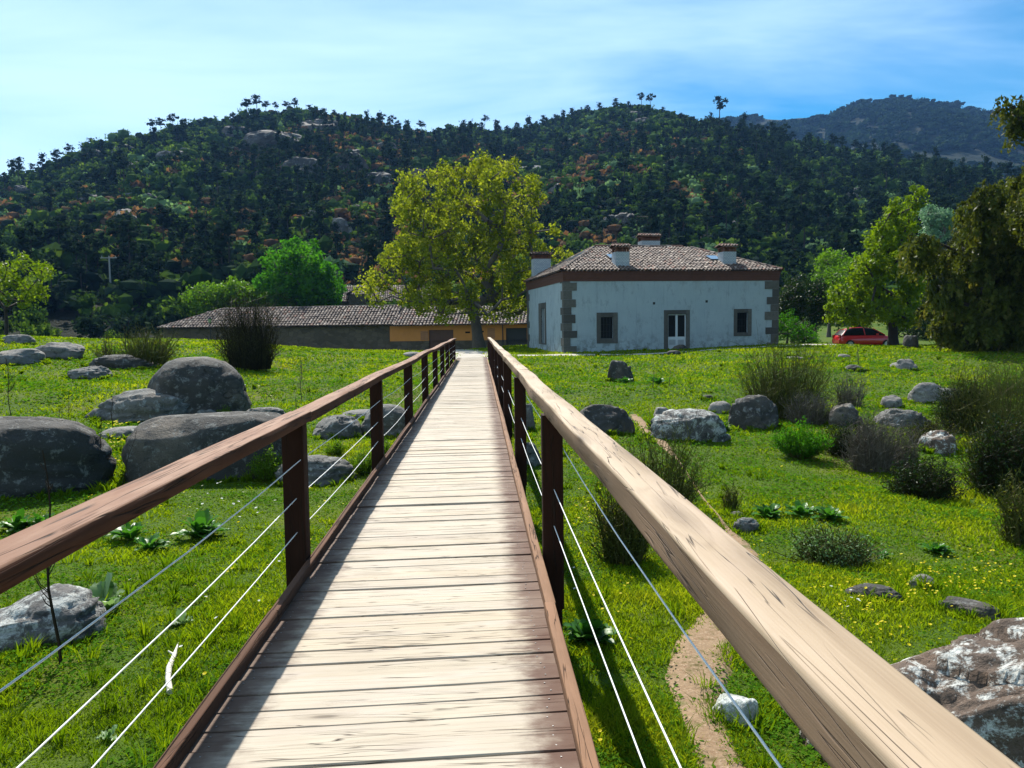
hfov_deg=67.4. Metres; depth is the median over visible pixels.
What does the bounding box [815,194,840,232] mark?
pine tree
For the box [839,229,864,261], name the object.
pine tree
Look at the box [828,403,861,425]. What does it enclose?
boulder
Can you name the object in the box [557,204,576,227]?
pine tree
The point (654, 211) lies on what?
pine tree
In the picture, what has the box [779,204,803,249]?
pine tree
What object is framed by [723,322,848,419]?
broom bush
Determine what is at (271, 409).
boulder
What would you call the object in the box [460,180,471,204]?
pine tree
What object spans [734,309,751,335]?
window
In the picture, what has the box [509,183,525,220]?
pine tree
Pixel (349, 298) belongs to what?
farmhouse
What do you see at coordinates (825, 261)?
leafy tree
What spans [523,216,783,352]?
white house
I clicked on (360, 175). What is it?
pine tree
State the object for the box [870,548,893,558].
leafy weed
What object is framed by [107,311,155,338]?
valley bush
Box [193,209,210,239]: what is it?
pine tree
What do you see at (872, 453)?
broom bush
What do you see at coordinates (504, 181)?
pine tree
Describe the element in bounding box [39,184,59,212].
pine tree
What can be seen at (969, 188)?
pine tree
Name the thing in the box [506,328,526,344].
door
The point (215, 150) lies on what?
pine tree
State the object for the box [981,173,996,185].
pine tree
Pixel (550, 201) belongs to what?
pine tree
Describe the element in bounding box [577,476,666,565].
broom bush
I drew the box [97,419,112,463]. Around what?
dry stalk
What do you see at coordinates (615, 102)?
ridge pine
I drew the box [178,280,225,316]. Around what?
bushy tree
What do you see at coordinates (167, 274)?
hillside scrub
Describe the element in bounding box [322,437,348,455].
leafy bush
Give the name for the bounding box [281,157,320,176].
rock outcrop
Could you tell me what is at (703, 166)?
pine tree
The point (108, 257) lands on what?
utility pole
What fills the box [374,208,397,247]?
pine tree
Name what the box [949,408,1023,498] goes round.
broom bush
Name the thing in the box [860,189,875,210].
pine tree
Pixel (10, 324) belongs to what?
valley bush
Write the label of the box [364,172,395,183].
rock outcrop
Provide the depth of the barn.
81.24 m
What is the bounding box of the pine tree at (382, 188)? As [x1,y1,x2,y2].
[375,184,391,215]
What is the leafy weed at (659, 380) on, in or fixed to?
on the ground at (146, 745)
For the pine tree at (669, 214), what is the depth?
158.21 m
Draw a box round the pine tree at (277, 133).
[272,128,284,160]
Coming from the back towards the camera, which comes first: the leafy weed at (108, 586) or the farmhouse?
the farmhouse
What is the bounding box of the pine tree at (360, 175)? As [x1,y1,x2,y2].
[354,171,369,198]
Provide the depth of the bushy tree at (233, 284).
90.80 m
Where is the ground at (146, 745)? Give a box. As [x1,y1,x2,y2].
[0,317,1023,767]
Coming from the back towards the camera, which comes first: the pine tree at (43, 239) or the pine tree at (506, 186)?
the pine tree at (506, 186)
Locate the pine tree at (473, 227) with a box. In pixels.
[467,213,486,253]
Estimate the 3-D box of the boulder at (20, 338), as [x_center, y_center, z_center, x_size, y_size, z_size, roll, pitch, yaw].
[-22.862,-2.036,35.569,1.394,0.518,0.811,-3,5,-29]
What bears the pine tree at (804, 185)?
on the hill at (59, 320)
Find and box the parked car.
[832,327,887,344]
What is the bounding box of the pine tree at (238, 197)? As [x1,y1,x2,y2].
[231,190,250,228]
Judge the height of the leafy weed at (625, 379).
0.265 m
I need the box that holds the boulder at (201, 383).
[147,356,251,413]
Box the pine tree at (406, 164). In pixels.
[399,157,415,190]
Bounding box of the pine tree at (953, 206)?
[946,199,964,243]
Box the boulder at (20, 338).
[2,334,35,343]
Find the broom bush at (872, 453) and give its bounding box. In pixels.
[833,402,916,472]
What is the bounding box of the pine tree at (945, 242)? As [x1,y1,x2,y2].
[925,204,951,247]
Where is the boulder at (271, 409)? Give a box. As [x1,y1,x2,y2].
[247,407,284,414]
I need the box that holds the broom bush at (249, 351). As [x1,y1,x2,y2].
[194,279,295,369]
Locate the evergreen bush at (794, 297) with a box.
[778,273,813,343]
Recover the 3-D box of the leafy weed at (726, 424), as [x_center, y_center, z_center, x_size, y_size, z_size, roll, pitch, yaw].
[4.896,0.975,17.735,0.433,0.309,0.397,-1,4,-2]
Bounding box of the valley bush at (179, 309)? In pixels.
[155,296,192,328]
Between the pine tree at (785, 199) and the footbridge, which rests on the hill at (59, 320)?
the pine tree at (785, 199)
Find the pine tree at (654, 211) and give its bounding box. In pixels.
[637,202,666,242]
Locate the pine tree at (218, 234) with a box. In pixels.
[205,224,236,272]
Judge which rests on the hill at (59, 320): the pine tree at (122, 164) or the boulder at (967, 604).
the pine tree at (122, 164)
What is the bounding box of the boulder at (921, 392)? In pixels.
[907,382,940,403]
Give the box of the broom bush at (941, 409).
[926,375,1004,430]
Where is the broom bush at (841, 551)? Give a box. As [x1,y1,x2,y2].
[767,510,899,568]
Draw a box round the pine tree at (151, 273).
[144,260,165,294]
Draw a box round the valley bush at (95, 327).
[71,312,108,338]
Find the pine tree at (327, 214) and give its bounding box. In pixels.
[313,200,333,224]
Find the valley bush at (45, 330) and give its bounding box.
[16,320,55,336]
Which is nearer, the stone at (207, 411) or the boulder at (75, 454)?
the boulder at (75, 454)
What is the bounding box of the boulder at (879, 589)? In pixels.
[845,583,902,603]
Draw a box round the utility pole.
[100,256,116,282]
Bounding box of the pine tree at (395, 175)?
[386,172,401,197]
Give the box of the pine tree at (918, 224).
[911,213,923,236]
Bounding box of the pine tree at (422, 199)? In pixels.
[421,192,430,212]
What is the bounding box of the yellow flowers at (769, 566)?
[87,412,1023,740]
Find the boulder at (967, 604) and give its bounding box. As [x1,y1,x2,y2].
[939,596,1001,620]
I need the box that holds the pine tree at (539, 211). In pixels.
[524,188,543,219]
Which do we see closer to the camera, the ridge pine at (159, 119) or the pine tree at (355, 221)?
the pine tree at (355, 221)
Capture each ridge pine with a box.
[50,148,62,155]
[63,143,74,151]
[146,118,159,125]
[156,117,165,125]
[166,112,179,130]
[241,98,253,113]
[251,94,262,114]
[261,101,270,106]
[282,101,291,110]
[291,97,298,104]
[387,115,396,121]
[416,119,426,129]
[480,115,489,129]
[596,102,603,110]
[612,97,620,106]
[637,92,644,105]
[646,93,655,100]
[713,96,728,125]
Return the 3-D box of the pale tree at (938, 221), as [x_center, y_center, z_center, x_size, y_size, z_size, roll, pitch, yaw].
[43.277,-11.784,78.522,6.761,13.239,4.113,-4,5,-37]
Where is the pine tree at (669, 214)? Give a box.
[658,193,684,244]
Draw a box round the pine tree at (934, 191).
[927,187,943,205]
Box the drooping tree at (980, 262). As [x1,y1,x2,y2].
[895,176,1023,353]
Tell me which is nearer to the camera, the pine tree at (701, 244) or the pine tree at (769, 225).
the pine tree at (701, 244)
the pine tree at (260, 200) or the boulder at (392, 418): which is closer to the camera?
the boulder at (392, 418)
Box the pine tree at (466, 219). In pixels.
[460,208,473,226]
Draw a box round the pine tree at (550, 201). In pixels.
[543,195,558,227]
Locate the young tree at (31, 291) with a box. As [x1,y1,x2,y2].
[0,250,56,335]
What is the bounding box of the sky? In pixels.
[0,0,1023,174]
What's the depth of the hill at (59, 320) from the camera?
102.97 m
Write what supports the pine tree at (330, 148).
on the hill at (59, 320)
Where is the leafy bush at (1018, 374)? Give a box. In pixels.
[981,365,1023,392]
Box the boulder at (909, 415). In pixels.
[873,408,931,428]
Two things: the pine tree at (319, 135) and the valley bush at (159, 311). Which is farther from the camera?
the pine tree at (319, 135)
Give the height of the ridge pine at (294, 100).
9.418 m
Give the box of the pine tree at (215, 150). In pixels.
[205,140,222,162]
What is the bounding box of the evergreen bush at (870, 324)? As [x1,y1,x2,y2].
[830,305,874,330]
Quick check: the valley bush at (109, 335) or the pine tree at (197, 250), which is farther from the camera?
the pine tree at (197, 250)
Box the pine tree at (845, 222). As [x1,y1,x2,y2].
[827,212,860,257]
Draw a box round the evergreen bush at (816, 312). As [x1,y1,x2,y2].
[800,275,829,341]
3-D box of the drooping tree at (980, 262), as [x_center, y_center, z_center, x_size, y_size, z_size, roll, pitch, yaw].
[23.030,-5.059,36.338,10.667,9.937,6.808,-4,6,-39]
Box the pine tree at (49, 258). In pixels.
[39,253,64,289]
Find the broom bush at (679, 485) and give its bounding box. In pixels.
[609,405,735,504]
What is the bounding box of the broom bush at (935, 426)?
[899,412,963,442]
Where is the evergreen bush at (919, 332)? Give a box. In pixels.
[899,292,931,339]
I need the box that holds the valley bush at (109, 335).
[103,330,123,338]
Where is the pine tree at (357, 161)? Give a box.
[352,154,365,180]
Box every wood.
[0,106,1022,308]
[718,94,1023,177]
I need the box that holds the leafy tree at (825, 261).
[809,247,852,336]
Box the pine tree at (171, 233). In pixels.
[164,226,178,247]
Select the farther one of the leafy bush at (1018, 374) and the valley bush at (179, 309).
the valley bush at (179, 309)
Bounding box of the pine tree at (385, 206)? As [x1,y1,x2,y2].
[380,194,393,222]
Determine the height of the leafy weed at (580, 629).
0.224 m
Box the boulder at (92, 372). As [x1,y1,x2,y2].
[67,366,112,379]
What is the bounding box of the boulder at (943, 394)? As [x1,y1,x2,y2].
[935,388,962,400]
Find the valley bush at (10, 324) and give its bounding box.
[0,319,15,334]
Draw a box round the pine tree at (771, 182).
[763,171,780,206]
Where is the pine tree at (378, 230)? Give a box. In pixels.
[373,226,383,247]
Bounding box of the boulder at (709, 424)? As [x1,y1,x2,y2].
[650,408,730,441]
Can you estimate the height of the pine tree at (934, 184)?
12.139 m
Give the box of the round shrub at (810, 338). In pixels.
[788,321,821,343]
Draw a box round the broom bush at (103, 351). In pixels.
[89,334,123,356]
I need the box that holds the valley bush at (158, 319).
[145,307,196,335]
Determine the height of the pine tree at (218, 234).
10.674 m
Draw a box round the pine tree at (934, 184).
[926,181,949,197]
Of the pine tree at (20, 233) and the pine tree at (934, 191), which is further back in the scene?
the pine tree at (934, 191)
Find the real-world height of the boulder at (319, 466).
0.546 m
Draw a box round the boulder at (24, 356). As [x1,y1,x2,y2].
[0,348,45,364]
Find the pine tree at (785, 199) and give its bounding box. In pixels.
[775,196,791,228]
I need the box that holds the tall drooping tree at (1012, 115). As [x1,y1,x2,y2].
[987,94,1023,246]
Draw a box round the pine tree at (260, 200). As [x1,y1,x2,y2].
[253,186,268,215]
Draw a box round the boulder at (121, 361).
[89,354,157,368]
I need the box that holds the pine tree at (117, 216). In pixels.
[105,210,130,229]
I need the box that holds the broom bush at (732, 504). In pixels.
[715,482,745,510]
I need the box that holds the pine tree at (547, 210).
[537,202,555,243]
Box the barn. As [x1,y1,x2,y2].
[158,305,526,349]
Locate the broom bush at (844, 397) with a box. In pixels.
[831,366,876,407]
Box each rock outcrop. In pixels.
[15,185,29,192]
[79,193,96,199]
[113,208,136,218]
[155,150,182,159]
[222,125,251,137]
[239,130,301,159]
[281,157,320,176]
[301,119,345,129]
[329,152,368,170]
[332,218,352,232]
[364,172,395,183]
[376,142,397,148]
[409,168,426,177]
[547,183,559,192]
[615,212,635,226]
[630,111,642,116]
[634,117,648,121]
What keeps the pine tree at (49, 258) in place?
on the hill at (59, 320)
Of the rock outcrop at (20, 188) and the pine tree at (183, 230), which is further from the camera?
the rock outcrop at (20, 188)
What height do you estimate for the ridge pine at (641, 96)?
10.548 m
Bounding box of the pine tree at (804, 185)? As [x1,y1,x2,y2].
[792,178,813,210]
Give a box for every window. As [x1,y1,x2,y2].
[538,302,545,344]
[597,312,617,342]
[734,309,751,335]
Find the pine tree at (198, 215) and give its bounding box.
[191,208,212,241]
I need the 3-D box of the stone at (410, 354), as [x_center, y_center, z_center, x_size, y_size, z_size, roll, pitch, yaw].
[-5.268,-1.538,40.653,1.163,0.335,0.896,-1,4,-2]
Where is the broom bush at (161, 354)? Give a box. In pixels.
[108,321,188,364]
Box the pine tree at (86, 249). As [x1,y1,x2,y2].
[71,233,102,271]
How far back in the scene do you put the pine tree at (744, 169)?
211.34 m
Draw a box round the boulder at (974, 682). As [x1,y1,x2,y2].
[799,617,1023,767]
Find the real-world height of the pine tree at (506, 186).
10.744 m
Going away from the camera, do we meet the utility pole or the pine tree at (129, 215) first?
the utility pole
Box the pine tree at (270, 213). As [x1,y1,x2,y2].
[264,206,279,234]
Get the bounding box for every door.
[429,330,452,349]
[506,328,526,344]
[664,310,689,348]
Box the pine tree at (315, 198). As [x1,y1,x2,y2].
[307,183,326,209]
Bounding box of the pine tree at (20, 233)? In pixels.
[7,221,40,276]
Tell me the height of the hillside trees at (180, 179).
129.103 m
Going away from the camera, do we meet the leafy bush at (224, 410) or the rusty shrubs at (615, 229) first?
the leafy bush at (224, 410)
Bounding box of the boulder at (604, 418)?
[580,404,634,434]
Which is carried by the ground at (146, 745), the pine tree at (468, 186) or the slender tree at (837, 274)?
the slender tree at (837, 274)
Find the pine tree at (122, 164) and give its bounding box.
[113,155,135,181]
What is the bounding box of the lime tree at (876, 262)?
[822,183,930,344]
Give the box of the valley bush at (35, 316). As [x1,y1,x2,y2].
[8,303,52,334]
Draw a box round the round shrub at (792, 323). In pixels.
[779,309,801,343]
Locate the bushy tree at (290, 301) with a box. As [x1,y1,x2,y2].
[247,282,302,306]
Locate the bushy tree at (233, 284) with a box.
[208,275,259,309]
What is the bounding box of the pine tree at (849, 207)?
[844,199,861,229]
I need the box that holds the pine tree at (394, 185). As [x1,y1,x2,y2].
[390,181,399,216]
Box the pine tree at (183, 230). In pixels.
[168,216,196,255]
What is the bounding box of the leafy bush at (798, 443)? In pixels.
[768,416,836,459]
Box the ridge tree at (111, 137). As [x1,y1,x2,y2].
[104,128,130,142]
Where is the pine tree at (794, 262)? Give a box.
[778,249,809,270]
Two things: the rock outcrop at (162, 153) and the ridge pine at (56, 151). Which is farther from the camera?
the ridge pine at (56, 151)
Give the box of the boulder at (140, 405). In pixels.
[84,388,189,422]
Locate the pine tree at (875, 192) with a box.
[866,189,889,207]
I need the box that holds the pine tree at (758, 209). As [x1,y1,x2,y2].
[748,205,764,235]
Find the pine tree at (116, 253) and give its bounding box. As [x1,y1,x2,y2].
[107,244,127,280]
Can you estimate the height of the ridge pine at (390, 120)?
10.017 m
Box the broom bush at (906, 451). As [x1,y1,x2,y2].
[888,419,927,468]
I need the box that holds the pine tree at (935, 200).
[929,196,946,207]
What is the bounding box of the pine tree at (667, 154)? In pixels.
[657,145,675,174]
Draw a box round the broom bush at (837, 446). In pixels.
[817,414,881,457]
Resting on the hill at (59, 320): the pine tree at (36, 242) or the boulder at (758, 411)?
the pine tree at (36, 242)
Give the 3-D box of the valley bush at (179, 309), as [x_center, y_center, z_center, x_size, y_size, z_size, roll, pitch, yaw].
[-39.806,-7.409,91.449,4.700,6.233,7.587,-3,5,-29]
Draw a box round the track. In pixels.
[518,344,892,355]
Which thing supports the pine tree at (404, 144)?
on the hill at (59, 320)
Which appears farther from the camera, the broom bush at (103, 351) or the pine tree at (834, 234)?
the pine tree at (834, 234)
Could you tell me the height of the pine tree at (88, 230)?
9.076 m
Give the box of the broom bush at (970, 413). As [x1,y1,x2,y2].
[926,354,1022,435]
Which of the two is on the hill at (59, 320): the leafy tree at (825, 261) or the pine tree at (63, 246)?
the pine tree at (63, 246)
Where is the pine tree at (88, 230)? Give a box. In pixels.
[75,222,96,245]
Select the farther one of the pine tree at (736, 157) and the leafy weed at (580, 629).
the pine tree at (736, 157)
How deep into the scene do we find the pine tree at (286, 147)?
248.53 m
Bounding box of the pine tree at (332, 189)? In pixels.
[323,166,338,198]
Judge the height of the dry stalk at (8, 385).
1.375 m
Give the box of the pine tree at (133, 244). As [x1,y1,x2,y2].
[111,218,140,259]
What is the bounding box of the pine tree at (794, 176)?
[788,164,810,195]
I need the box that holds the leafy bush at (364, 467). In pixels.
[345,446,371,474]
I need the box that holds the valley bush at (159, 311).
[153,295,191,316]
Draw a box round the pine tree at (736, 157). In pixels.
[723,149,741,174]
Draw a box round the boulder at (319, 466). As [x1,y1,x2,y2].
[274,455,356,486]
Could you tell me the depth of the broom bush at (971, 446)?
12.66 m
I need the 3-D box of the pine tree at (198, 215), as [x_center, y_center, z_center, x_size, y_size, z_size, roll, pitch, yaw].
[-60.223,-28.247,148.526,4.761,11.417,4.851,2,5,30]
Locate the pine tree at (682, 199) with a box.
[671,186,696,235]
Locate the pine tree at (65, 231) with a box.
[49,209,75,243]
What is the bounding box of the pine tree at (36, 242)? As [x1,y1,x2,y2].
[14,219,46,251]
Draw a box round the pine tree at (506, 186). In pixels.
[499,183,512,208]
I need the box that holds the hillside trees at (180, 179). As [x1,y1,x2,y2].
[0,103,1003,317]
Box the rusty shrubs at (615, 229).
[0,110,748,305]
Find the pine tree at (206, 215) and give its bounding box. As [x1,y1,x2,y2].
[203,214,212,231]
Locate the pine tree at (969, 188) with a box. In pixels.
[963,184,973,201]
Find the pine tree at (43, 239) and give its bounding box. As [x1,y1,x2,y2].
[29,226,46,248]
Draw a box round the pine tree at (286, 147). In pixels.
[278,136,295,162]
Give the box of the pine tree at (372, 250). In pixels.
[356,229,390,285]
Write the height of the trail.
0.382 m
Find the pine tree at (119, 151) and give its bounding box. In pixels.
[111,148,128,184]
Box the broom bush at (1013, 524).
[979,458,1023,547]
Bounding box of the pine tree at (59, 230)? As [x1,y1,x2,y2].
[41,213,72,243]
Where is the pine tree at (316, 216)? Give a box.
[303,202,330,241]
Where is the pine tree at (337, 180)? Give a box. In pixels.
[327,167,344,195]
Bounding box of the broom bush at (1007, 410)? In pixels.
[957,343,1023,443]
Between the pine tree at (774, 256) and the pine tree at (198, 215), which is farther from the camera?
the pine tree at (198, 215)
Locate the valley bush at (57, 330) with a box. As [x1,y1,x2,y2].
[50,327,63,336]
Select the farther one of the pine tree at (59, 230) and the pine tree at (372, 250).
the pine tree at (59, 230)
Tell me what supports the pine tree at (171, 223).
on the hill at (59, 320)
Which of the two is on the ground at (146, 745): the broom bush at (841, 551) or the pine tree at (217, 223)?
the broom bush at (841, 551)
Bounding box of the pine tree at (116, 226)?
[106,215,132,251]
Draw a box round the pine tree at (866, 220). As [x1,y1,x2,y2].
[861,211,873,230]
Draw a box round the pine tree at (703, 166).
[696,151,712,178]
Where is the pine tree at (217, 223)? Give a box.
[212,220,221,239]
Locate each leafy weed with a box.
[0,508,34,532]
[15,511,54,532]
[90,572,124,601]
[96,723,117,739]
[98,597,119,614]
[104,521,147,539]
[134,532,172,550]
[168,508,230,538]
[169,607,194,626]
[563,618,622,646]
[614,376,630,382]
[645,377,667,383]
[645,412,653,428]
[724,421,732,430]
[751,503,783,518]
[783,500,815,517]
[810,505,849,521]
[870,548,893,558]
[918,542,956,554]
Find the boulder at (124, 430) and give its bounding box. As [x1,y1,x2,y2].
[99,426,136,438]
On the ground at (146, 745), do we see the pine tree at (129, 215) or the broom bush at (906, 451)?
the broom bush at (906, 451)
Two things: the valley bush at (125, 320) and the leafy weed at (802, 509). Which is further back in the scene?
the valley bush at (125, 320)
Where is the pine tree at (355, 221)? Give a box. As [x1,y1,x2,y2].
[350,211,364,236]
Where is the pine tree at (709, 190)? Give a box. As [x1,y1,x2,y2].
[698,179,721,224]
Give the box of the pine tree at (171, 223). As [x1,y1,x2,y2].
[161,210,179,237]
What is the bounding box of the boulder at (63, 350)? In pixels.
[35,342,84,358]
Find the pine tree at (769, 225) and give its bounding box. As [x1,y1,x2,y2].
[759,213,775,241]
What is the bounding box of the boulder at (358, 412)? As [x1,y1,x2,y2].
[342,409,368,418]
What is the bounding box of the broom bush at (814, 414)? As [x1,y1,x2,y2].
[779,388,841,425]
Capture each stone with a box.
[196,409,215,413]
[403,352,418,356]
[526,404,534,429]
[527,442,540,466]
[607,360,633,381]
[653,407,667,416]
[667,350,680,354]
[673,344,686,348]
[708,401,730,414]
[838,354,850,357]
[845,365,866,370]
[880,395,901,407]
[895,359,917,369]
[902,335,918,346]
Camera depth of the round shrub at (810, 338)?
48.58 m
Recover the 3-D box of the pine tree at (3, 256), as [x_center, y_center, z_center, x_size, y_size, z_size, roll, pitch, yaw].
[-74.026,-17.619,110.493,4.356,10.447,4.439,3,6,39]
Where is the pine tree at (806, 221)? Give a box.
[793,202,820,247]
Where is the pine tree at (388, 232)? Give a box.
[380,223,394,248]
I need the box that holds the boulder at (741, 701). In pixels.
[712,693,758,727]
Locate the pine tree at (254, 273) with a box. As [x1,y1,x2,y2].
[247,247,268,289]
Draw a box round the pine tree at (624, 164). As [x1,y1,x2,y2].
[615,151,632,184]
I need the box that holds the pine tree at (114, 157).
[106,151,124,181]
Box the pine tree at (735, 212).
[727,196,748,239]
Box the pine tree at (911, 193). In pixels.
[904,188,914,207]
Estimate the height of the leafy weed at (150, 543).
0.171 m
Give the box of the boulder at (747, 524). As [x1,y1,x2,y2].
[733,517,758,533]
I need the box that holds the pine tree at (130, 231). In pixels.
[108,217,147,273]
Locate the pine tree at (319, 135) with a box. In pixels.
[314,133,328,157]
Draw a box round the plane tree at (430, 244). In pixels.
[352,149,573,347]
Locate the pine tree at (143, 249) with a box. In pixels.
[132,242,153,280]
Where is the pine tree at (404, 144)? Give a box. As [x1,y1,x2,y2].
[398,137,411,169]
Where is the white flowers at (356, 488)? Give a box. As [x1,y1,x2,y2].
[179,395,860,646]
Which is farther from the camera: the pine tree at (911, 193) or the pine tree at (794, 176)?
the pine tree at (794, 176)
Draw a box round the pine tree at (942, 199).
[935,194,955,228]
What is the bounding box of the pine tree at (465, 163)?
[461,159,470,173]
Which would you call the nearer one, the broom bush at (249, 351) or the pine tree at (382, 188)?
the broom bush at (249, 351)
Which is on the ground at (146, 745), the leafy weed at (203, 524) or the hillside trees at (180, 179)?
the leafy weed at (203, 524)
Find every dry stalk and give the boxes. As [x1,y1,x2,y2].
[3,358,16,414]
[33,450,62,664]
[60,394,77,421]
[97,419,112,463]
[122,431,136,484]
[297,358,303,398]
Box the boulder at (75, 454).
[0,416,116,498]
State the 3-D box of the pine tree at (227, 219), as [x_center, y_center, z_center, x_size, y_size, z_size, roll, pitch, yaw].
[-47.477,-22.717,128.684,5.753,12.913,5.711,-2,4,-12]
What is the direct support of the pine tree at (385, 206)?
on the hill at (59, 320)
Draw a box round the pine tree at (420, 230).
[408,226,426,239]
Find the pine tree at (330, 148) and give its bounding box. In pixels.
[323,141,341,171]
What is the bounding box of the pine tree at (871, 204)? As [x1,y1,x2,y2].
[865,193,886,208]
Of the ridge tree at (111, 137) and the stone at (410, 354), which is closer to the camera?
the stone at (410, 354)
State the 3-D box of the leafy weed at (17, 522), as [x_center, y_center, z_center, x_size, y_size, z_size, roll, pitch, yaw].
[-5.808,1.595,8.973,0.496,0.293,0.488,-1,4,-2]
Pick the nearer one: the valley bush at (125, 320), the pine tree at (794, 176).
the valley bush at (125, 320)
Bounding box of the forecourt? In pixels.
[439,349,487,358]
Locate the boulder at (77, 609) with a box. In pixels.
[0,583,106,652]
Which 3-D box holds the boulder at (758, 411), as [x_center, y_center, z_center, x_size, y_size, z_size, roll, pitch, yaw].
[5.732,0.810,18.263,1.182,1.112,0.765,1,5,22]
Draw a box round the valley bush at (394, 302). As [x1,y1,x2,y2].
[380,296,423,306]
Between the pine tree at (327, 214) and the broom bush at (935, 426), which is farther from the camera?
the pine tree at (327, 214)
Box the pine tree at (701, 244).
[693,241,706,249]
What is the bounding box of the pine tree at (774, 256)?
[765,249,785,290]
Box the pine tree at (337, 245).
[326,230,347,258]
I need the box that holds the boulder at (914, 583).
[909,574,937,591]
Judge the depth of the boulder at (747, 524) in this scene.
9.32 m
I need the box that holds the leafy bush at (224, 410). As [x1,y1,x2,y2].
[217,404,231,411]
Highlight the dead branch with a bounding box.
[165,642,178,694]
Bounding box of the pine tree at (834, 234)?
[824,229,848,255]
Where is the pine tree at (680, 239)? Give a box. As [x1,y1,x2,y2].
[665,233,689,246]
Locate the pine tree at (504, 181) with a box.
[499,168,510,191]
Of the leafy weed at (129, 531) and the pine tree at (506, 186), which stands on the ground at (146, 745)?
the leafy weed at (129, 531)
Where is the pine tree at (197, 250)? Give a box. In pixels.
[187,246,215,268]
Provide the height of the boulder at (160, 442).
1.324 m
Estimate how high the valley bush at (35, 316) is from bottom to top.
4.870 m
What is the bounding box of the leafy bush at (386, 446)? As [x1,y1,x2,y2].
[384,438,391,454]
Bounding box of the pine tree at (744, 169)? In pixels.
[734,164,749,191]
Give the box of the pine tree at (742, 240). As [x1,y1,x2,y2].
[732,222,753,257]
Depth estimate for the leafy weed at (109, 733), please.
4.19 m
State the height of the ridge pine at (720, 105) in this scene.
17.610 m
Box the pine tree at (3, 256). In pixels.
[0,228,14,266]
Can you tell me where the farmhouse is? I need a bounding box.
[339,285,431,305]
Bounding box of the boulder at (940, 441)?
[918,430,957,455]
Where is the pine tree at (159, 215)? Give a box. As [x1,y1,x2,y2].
[149,202,176,240]
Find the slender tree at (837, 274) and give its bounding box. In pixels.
[813,251,864,326]
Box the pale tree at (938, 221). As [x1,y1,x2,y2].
[917,204,956,291]
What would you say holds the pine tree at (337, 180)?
on the hill at (59, 320)
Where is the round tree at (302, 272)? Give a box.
[251,235,346,307]
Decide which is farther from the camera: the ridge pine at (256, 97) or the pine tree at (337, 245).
the ridge pine at (256, 97)
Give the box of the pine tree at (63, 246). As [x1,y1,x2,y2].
[59,234,80,251]
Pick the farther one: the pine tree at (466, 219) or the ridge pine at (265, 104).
the ridge pine at (265, 104)
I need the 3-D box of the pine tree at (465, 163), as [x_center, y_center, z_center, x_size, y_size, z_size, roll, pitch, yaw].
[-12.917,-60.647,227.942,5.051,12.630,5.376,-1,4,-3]
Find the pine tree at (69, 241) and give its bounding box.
[62,233,82,263]
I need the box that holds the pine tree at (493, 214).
[490,208,511,219]
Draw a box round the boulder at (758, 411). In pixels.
[728,395,778,429]
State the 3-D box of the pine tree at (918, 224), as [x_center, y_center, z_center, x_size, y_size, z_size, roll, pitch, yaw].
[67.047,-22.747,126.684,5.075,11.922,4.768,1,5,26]
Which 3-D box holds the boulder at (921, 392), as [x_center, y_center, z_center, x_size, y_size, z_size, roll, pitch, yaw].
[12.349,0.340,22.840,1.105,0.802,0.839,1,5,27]
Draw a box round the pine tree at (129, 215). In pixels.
[120,213,135,228]
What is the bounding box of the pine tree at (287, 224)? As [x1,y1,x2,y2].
[271,202,300,251]
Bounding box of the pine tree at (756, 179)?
[747,174,766,213]
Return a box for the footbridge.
[0,337,1020,767]
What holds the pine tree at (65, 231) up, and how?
on the hill at (59, 320)
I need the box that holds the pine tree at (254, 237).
[243,209,267,252]
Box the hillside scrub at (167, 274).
[0,105,1001,317]
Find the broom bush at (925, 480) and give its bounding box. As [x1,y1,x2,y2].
[876,445,973,500]
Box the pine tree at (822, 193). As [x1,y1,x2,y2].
[811,184,829,216]
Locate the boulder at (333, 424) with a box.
[312,415,361,438]
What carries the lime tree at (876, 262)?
on the ground at (146, 745)
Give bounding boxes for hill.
[0,116,916,337]
[736,109,1023,167]
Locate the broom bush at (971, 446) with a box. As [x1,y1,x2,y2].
[942,396,1023,490]
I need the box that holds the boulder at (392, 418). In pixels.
[361,404,404,436]
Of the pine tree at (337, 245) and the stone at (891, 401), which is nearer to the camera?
the stone at (891, 401)
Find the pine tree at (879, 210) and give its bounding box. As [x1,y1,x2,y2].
[866,205,885,222]
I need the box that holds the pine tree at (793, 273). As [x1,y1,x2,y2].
[785,270,796,288]
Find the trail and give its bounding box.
[630,414,758,767]
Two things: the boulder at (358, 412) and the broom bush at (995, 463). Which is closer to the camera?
the broom bush at (995, 463)
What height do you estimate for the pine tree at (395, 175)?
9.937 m
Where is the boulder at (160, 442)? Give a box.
[121,411,281,482]
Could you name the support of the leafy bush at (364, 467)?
on the ground at (146, 745)
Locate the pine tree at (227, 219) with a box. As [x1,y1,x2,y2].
[211,214,247,269]
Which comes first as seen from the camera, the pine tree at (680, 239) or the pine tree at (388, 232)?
the pine tree at (680, 239)
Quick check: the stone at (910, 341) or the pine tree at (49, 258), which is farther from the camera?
the pine tree at (49, 258)
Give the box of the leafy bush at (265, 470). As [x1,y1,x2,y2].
[244,443,281,481]

